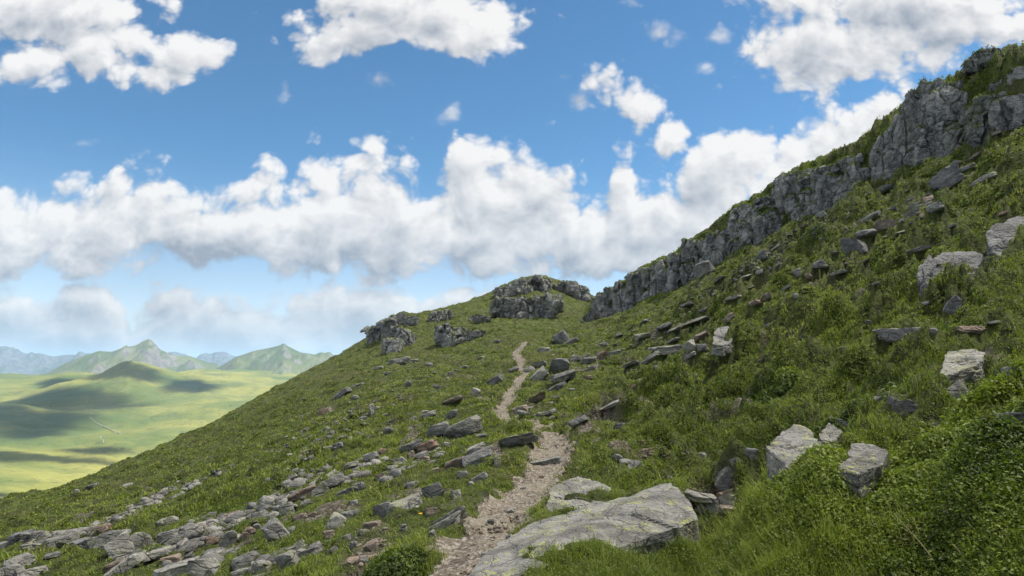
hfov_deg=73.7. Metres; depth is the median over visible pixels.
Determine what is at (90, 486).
rock
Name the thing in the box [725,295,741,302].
boulder
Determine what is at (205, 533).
stone
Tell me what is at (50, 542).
rock
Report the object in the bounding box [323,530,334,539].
stone
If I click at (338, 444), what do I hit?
stone
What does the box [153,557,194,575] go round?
rock
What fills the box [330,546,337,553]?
stone
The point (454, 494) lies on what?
stone
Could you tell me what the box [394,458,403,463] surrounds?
stone
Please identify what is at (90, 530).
stone
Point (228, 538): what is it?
stone
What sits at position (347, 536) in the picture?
stone
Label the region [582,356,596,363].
boulder
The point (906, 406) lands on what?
stone
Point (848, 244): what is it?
boulder
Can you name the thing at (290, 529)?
stone
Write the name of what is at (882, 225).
boulder
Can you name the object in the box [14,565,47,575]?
rock
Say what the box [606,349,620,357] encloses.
boulder
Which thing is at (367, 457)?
rock
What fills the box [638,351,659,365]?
boulder
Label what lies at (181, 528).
stone
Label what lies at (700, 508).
stone
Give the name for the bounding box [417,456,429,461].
stone
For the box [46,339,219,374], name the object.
mountain
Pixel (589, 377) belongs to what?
rock
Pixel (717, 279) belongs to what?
rock
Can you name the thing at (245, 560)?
stone
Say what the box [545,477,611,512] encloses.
boulder
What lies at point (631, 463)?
rock
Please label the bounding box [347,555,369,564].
stone
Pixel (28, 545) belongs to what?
rock
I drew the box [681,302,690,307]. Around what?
rock
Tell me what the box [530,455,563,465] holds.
rock
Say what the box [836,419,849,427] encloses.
stone
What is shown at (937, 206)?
rock
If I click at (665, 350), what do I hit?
boulder
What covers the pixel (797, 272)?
rock
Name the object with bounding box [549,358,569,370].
boulder
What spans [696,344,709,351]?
rock
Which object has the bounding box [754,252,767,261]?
rock
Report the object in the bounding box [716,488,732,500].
stone
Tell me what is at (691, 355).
rock
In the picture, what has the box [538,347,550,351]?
boulder
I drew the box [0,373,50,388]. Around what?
grassy plain
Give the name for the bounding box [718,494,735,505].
stone
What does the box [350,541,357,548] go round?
stone
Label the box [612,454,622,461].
stone
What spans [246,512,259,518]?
stone
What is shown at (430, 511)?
stone
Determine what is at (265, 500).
stone
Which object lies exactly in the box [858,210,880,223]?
boulder
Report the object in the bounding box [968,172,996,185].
boulder
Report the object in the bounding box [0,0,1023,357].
sky
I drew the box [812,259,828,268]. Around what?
rock
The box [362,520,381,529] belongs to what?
stone
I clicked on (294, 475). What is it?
stone
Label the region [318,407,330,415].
rock
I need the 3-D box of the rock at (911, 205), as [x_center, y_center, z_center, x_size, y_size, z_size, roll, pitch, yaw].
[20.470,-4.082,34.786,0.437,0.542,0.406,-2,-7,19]
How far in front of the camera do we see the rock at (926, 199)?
34.35 m
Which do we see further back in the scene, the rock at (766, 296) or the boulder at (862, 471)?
the rock at (766, 296)
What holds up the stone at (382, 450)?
on the hillside
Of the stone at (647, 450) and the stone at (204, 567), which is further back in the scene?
the stone at (647, 450)
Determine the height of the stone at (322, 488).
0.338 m
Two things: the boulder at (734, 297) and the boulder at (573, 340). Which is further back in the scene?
the boulder at (573, 340)
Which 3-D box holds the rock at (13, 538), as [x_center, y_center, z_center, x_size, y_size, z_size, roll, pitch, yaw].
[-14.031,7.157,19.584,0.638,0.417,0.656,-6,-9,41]
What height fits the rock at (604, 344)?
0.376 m
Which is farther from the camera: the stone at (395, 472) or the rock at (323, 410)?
the rock at (323, 410)
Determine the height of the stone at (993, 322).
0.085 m
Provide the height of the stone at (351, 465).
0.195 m
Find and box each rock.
[0,541,10,548]
[0,563,24,575]
[2,552,35,566]
[7,529,35,543]
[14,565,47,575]
[19,543,41,549]
[25,530,51,539]
[44,536,60,547]
[55,531,79,548]
[71,536,95,549]
[84,482,98,488]
[86,529,130,549]
[95,523,111,532]
[103,530,134,559]
[103,552,146,575]
[103,557,125,573]
[130,532,153,549]
[139,545,171,563]
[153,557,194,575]
[156,516,178,524]
[157,529,177,542]
[261,517,289,540]
[287,484,316,502]
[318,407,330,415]
[324,472,344,488]
[336,485,358,496]
[362,451,379,461]
[369,403,373,414]
[388,492,422,509]
[399,437,421,451]
[405,380,411,386]
[416,439,438,452]
[421,410,435,419]
[427,421,448,436]
[442,395,462,404]
[444,409,457,419]
[444,456,464,468]
[462,446,491,468]
[466,442,485,453]
[470,387,480,396]
[487,374,503,384]
[499,432,538,445]
[508,366,518,372]
[512,404,527,411]
[522,366,534,371]
[527,392,545,402]
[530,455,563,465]
[537,410,553,416]
[547,381,566,391]
[567,415,589,427]
[570,355,581,360]
[583,364,598,371]
[583,375,592,379]
[597,351,607,359]
[599,342,607,346]
[599,399,618,410]
[619,459,643,470]
[622,360,638,367]
[667,337,678,342]
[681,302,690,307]
[682,339,695,350]
[684,489,716,503]
[685,351,695,359]
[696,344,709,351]
[713,466,731,491]
[714,276,724,284]
[722,312,734,322]
[741,274,751,279]
[748,299,761,305]
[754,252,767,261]
[755,269,762,274]
[762,292,771,300]
[770,243,779,253]
[780,284,790,290]
[792,268,801,277]
[804,273,811,279]
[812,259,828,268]
[816,210,826,217]
[829,269,847,275]
[906,245,931,253]
[908,202,917,209]
[922,195,932,202]
[926,201,944,213]
[943,294,961,315]
[960,163,975,171]
[985,130,1001,139]
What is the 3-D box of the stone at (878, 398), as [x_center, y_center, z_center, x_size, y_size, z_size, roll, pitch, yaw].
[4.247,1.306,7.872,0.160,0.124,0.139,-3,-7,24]
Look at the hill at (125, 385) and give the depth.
2648.42 m
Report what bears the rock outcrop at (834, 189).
on the hillside
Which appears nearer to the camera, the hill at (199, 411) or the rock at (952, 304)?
the rock at (952, 304)
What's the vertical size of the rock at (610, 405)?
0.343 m
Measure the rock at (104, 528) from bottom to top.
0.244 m
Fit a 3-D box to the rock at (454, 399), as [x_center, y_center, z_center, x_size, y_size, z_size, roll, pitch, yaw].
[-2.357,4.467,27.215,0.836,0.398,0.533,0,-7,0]
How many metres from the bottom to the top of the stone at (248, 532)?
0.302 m
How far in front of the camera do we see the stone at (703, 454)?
9.74 m
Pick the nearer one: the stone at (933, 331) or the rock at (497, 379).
the stone at (933, 331)
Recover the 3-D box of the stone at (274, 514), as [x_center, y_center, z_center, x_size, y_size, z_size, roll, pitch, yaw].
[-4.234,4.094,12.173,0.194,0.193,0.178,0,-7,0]
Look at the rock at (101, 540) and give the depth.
14.61 m
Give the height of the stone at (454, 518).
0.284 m
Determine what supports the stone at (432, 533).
on the hillside
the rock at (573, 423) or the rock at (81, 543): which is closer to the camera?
the rock at (573, 423)
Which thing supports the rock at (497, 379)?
on the hillside
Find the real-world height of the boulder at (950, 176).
1.748 m
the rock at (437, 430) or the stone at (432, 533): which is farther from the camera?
the rock at (437, 430)
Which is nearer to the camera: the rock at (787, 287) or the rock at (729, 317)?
the rock at (729, 317)
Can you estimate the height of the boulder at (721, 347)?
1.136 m
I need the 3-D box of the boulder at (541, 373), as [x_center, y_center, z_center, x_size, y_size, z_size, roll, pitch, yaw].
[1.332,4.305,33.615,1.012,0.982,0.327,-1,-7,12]
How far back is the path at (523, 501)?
8.79 m
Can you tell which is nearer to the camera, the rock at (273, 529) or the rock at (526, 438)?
the rock at (273, 529)
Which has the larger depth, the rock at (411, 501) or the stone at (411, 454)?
the stone at (411, 454)
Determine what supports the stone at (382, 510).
on the hillside
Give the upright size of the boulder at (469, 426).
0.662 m
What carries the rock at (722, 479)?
on the hillside
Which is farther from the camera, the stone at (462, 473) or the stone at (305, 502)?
the stone at (305, 502)
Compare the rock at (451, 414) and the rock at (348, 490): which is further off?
the rock at (451, 414)
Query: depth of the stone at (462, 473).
10.95 m
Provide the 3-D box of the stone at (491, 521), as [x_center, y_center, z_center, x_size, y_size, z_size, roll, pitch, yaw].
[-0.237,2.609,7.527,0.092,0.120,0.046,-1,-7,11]
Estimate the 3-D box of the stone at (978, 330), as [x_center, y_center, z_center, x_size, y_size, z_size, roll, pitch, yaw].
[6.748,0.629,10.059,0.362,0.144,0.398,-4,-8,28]
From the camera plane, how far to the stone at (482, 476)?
10.35 m
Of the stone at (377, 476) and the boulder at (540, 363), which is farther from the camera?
the boulder at (540, 363)
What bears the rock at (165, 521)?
on the hillside
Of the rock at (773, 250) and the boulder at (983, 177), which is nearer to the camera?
the boulder at (983, 177)
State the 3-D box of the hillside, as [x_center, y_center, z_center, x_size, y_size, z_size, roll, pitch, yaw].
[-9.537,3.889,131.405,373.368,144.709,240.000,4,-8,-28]
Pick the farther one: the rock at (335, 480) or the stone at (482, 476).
the rock at (335, 480)
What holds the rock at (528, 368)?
on the hillside
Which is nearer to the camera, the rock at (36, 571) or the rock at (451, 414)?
the rock at (36, 571)
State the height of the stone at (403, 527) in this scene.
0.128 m
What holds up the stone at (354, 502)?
on the hillside
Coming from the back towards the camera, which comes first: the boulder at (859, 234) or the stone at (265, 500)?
the boulder at (859, 234)
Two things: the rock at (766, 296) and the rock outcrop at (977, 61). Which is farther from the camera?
the rock outcrop at (977, 61)
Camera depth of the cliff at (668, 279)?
70.04 m
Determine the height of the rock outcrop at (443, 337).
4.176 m
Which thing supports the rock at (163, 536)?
on the hillside
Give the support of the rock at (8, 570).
on the hillside
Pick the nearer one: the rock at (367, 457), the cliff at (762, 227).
the rock at (367, 457)
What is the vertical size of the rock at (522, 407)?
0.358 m
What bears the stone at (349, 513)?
on the hillside
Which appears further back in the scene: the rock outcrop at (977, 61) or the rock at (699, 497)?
the rock outcrop at (977, 61)
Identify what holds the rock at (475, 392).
on the hillside
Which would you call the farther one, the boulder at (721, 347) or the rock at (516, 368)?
the rock at (516, 368)
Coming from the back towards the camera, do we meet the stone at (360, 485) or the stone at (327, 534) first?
the stone at (360, 485)
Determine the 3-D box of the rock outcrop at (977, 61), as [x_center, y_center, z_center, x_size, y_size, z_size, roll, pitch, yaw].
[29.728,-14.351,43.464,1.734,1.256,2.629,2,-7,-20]
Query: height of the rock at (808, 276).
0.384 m
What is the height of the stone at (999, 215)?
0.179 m
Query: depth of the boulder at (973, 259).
17.58 m
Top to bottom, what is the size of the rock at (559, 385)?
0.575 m
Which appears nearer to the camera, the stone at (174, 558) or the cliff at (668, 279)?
the stone at (174, 558)
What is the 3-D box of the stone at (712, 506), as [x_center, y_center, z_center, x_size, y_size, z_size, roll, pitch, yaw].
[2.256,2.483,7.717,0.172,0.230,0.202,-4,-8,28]
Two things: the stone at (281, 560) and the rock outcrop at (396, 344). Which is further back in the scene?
the rock outcrop at (396, 344)
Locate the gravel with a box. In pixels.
[331,381,741,575]
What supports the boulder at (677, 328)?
on the hillside
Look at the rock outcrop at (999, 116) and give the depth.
40.61 m
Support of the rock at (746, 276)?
on the hillside
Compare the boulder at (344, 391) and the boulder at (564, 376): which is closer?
the boulder at (564, 376)
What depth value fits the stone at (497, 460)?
11.32 m
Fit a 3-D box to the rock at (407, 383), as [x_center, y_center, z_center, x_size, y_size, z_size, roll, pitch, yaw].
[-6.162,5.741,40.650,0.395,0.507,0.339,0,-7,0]
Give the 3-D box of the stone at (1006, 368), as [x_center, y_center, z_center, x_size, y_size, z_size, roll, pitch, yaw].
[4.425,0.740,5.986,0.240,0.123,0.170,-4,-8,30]
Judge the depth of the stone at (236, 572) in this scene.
7.34 m
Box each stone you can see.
[44,551,60,558]
[86,524,98,535]
[159,553,181,563]
[165,534,182,545]
[179,524,192,530]
[187,556,219,575]
[198,525,207,536]
[198,541,203,547]
[205,536,218,543]
[218,531,237,546]
[231,550,259,570]
[231,568,247,575]
[237,526,255,541]
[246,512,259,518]
[251,560,271,573]
[252,523,261,530]
[259,495,274,506]
[269,512,278,517]
[273,549,300,569]
[279,501,294,516]
[288,473,297,478]
[288,526,294,533]
[290,538,305,550]
[292,513,307,521]
[298,545,318,558]
[300,499,310,506]
[307,512,316,517]
[310,481,329,496]
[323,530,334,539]
[325,511,345,529]
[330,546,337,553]
[333,442,342,447]
[341,510,352,519]
[343,533,350,538]
[345,461,358,468]
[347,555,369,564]
[349,499,357,504]
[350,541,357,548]
[351,509,359,515]
[354,481,364,489]
[358,529,366,535]
[359,556,368,561]
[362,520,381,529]
[365,538,382,551]
[373,500,392,517]
[375,473,384,479]
[378,448,385,453]
[384,427,392,432]
[389,468,401,476]
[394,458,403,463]
[401,524,406,530]
[406,481,416,488]
[407,451,414,457]
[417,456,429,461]
[421,482,444,497]
[425,507,437,516]
[428,509,461,528]
[429,529,435,537]
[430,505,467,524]
[451,489,460,498]
[457,471,467,477]
[471,472,487,482]
[477,433,486,437]
[487,519,494,524]
[494,455,500,466]
[507,508,515,512]
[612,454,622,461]
[614,423,624,428]
[643,448,649,455]
[694,503,707,513]
[697,452,706,456]
[704,499,718,517]
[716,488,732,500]
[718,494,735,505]
[718,505,734,515]
[729,458,740,466]
[743,448,757,458]
[792,293,798,298]
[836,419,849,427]
[874,396,883,401]
[887,395,898,404]
[892,400,918,416]
[929,328,937,334]
[946,379,968,400]
[956,326,984,334]
[987,320,1000,324]
[991,412,1023,424]
[997,211,1007,217]
[1000,366,1017,378]
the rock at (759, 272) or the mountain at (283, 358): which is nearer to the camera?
the rock at (759, 272)
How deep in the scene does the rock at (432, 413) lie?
23.12 m
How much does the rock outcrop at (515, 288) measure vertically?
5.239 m
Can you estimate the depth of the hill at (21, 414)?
2024.12 m
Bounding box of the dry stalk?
[896,516,935,562]
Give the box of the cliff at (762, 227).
[726,167,815,250]
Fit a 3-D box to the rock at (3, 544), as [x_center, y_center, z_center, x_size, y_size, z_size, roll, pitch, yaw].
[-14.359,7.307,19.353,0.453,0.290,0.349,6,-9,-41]
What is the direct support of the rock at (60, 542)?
on the hillside
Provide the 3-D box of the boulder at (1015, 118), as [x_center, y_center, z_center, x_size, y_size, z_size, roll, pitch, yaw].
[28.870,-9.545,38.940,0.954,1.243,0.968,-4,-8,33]
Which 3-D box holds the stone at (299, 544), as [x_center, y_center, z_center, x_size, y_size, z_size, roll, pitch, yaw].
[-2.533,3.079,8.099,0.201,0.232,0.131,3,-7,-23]
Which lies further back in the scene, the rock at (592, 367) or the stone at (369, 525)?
the rock at (592, 367)
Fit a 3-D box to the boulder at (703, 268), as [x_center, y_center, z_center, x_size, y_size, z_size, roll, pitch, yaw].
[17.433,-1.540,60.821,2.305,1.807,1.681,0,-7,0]
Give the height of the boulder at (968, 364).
0.585 m
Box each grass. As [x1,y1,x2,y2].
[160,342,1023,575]
[362,44,1023,342]
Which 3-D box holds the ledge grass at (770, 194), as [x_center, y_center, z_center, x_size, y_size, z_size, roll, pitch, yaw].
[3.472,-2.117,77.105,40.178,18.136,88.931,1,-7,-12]
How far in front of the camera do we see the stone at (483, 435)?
16.61 m
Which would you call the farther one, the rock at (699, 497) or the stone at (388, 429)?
the stone at (388, 429)
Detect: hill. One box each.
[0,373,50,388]
[0,402,101,429]
[0,446,67,467]
[1,368,198,406]
[98,401,247,434]
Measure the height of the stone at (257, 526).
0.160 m
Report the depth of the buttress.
45.69 m
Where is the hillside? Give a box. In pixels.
[0,42,1023,575]
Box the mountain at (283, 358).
[216,343,333,374]
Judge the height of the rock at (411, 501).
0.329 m
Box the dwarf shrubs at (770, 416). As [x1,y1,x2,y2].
[0,40,1023,575]
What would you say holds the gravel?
on the hillside
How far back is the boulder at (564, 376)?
30.10 m
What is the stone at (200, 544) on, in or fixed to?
on the scree
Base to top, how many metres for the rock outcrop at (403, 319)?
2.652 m
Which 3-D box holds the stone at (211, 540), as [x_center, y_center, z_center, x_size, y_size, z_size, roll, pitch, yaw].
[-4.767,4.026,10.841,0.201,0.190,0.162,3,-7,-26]
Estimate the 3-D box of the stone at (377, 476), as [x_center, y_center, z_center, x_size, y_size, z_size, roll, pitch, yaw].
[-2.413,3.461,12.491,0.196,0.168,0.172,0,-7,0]
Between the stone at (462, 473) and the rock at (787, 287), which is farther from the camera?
the rock at (787, 287)
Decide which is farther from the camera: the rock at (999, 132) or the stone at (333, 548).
the rock at (999, 132)
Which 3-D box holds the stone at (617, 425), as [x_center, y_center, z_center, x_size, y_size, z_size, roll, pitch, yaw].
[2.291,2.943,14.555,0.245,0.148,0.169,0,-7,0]
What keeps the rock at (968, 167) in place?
on the hillside
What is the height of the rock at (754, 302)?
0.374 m
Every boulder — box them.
[51,527,86,536]
[333,386,351,399]
[388,356,410,364]
[443,415,482,437]
[468,483,699,575]
[530,366,548,380]
[531,361,546,366]
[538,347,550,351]
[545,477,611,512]
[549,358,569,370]
[550,369,575,382]
[552,330,569,343]
[565,337,578,344]
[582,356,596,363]
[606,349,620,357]
[634,332,652,339]
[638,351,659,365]
[647,344,681,355]
[655,322,672,329]
[667,325,681,333]
[681,316,709,328]
[692,330,708,342]
[694,260,714,278]
[712,326,732,356]
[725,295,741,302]
[766,424,822,482]
[819,423,842,448]
[837,443,889,504]
[840,238,867,254]
[854,228,876,239]
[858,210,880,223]
[868,183,894,195]
[872,327,919,342]
[874,219,897,230]
[900,201,931,218]
[916,255,939,296]
[928,160,963,190]
[934,251,982,274]
[940,349,984,385]
[966,150,981,161]
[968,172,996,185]
[984,216,1023,271]
[1013,112,1023,122]
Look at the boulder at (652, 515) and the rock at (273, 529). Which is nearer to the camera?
the boulder at (652, 515)
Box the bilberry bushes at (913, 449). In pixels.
[356,357,1023,575]
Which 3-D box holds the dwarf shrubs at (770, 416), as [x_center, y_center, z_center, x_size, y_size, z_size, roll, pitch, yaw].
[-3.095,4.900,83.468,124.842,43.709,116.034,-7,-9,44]
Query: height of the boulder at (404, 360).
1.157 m
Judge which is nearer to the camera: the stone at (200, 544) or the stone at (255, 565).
the stone at (255, 565)
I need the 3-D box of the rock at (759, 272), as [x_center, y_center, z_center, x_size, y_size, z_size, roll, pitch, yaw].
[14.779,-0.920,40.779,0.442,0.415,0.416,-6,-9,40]
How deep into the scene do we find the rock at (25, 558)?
14.38 m
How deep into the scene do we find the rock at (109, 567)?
11.19 m
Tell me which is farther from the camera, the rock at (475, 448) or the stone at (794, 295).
the stone at (794, 295)
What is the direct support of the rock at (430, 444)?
on the hillside
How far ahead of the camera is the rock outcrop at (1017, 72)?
39.76 m
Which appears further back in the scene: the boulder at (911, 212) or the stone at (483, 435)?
the boulder at (911, 212)
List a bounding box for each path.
[90,403,126,436]
[428,342,575,575]
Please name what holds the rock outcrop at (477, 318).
on the hillside
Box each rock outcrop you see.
[360,317,397,344]
[381,327,416,354]
[390,312,418,326]
[427,309,452,322]
[434,322,485,347]
[468,313,491,322]
[493,274,551,297]
[552,280,594,301]
[812,153,870,214]
[940,89,1023,156]
[962,48,1003,76]
[989,66,1023,92]
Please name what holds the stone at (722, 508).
on the hillside
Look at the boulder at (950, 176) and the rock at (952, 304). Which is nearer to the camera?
the rock at (952, 304)
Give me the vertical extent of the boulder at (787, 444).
0.732 m
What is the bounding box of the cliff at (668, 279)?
[582,215,742,322]
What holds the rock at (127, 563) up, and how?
on the hillside
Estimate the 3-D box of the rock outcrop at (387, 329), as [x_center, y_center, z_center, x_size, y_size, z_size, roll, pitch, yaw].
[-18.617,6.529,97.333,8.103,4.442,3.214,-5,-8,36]
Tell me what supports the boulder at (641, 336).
on the hillside
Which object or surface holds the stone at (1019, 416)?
on the hillside
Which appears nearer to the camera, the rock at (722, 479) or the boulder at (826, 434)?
the boulder at (826, 434)
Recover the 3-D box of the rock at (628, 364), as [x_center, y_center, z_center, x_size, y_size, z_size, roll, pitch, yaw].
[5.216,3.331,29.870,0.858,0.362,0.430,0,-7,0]
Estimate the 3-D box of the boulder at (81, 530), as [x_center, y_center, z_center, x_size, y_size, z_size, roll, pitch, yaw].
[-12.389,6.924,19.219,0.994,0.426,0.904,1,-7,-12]
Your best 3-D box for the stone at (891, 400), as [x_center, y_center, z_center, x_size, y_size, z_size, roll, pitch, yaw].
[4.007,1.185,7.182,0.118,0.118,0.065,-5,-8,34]
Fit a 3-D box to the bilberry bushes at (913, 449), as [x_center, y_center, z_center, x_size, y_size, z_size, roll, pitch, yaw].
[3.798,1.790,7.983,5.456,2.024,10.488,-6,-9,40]
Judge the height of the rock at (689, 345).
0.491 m
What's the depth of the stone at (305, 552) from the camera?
7.55 m
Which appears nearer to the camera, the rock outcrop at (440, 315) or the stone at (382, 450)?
the stone at (382, 450)
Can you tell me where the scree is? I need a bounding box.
[19,443,448,575]
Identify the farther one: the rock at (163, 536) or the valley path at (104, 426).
the valley path at (104, 426)
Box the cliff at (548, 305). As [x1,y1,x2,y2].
[489,292,563,318]
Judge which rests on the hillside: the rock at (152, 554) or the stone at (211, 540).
the rock at (152, 554)
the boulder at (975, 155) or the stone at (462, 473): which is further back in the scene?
the boulder at (975, 155)
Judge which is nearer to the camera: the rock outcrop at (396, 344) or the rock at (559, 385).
the rock at (559, 385)
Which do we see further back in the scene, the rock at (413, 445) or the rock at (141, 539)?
the rock at (413, 445)
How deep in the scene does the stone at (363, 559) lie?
6.39 m
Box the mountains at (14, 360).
[0,346,236,374]
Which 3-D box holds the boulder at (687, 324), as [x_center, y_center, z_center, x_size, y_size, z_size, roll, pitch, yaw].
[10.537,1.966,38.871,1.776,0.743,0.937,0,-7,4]
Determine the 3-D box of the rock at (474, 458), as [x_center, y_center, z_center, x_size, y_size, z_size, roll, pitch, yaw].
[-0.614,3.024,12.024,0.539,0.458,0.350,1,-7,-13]
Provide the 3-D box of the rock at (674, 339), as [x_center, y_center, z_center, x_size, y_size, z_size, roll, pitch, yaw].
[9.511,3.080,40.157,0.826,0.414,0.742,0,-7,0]
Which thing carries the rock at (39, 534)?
on the hillside
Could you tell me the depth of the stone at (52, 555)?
15.00 m
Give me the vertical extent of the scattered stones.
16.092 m
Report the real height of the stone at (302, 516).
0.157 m
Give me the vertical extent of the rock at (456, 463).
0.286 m
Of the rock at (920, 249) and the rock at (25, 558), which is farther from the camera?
the rock at (920, 249)
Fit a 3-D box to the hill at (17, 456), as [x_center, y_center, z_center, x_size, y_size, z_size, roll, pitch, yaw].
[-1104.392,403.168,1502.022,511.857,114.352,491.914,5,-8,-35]
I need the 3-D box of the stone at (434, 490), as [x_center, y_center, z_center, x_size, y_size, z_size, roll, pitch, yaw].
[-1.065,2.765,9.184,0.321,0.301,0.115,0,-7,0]
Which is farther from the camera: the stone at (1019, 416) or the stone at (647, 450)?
the stone at (647, 450)
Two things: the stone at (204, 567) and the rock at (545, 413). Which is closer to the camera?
the stone at (204, 567)
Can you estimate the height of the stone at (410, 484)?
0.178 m
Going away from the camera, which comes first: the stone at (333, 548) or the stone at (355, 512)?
the stone at (333, 548)
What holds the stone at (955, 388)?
on the hillside
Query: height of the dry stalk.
0.289 m
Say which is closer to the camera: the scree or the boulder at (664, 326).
the scree
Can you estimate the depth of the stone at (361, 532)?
7.82 m
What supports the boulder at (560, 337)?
on the hillside
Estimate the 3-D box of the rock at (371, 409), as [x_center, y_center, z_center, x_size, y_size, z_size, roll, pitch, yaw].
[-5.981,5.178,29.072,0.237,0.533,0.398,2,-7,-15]
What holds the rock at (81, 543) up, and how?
on the hillside
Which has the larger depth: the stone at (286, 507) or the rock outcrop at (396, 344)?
the rock outcrop at (396, 344)
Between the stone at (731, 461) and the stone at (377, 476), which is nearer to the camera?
the stone at (731, 461)
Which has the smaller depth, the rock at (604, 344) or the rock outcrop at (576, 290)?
the rock at (604, 344)
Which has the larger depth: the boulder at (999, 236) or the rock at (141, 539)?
the boulder at (999, 236)
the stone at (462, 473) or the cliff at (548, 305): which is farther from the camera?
the cliff at (548, 305)
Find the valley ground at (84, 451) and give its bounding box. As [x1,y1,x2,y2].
[0,361,299,498]
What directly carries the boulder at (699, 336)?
on the hillside
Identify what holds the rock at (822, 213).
on the hillside
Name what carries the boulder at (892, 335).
on the hillside
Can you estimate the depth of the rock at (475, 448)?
12.86 m
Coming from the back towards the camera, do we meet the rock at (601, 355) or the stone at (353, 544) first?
the rock at (601, 355)
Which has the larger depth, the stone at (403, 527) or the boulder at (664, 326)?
the boulder at (664, 326)
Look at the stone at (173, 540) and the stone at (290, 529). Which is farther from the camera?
the stone at (173, 540)
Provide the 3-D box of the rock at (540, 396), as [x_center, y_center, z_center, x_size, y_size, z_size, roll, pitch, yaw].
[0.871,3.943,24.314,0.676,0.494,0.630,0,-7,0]
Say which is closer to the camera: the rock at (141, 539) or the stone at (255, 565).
the stone at (255, 565)
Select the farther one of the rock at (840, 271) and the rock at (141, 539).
the rock at (840, 271)
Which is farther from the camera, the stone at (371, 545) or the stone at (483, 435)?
the stone at (483, 435)
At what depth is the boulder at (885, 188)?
42.61 m
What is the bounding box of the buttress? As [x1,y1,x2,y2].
[869,78,963,180]
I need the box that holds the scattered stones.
[234,160,939,481]
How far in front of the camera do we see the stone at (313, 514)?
10.10 m
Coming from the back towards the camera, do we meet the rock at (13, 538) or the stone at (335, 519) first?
the rock at (13, 538)
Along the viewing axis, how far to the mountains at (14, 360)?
8592.28 m
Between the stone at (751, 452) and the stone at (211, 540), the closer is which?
the stone at (751, 452)
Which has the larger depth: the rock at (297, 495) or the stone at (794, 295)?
the stone at (794, 295)
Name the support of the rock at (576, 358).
on the hillside
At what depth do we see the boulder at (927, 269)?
16.98 m
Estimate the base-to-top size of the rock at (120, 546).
0.711 m
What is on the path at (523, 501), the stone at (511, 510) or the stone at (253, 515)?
the stone at (511, 510)
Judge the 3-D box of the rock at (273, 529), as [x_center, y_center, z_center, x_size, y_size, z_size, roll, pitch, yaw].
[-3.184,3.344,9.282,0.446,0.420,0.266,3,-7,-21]

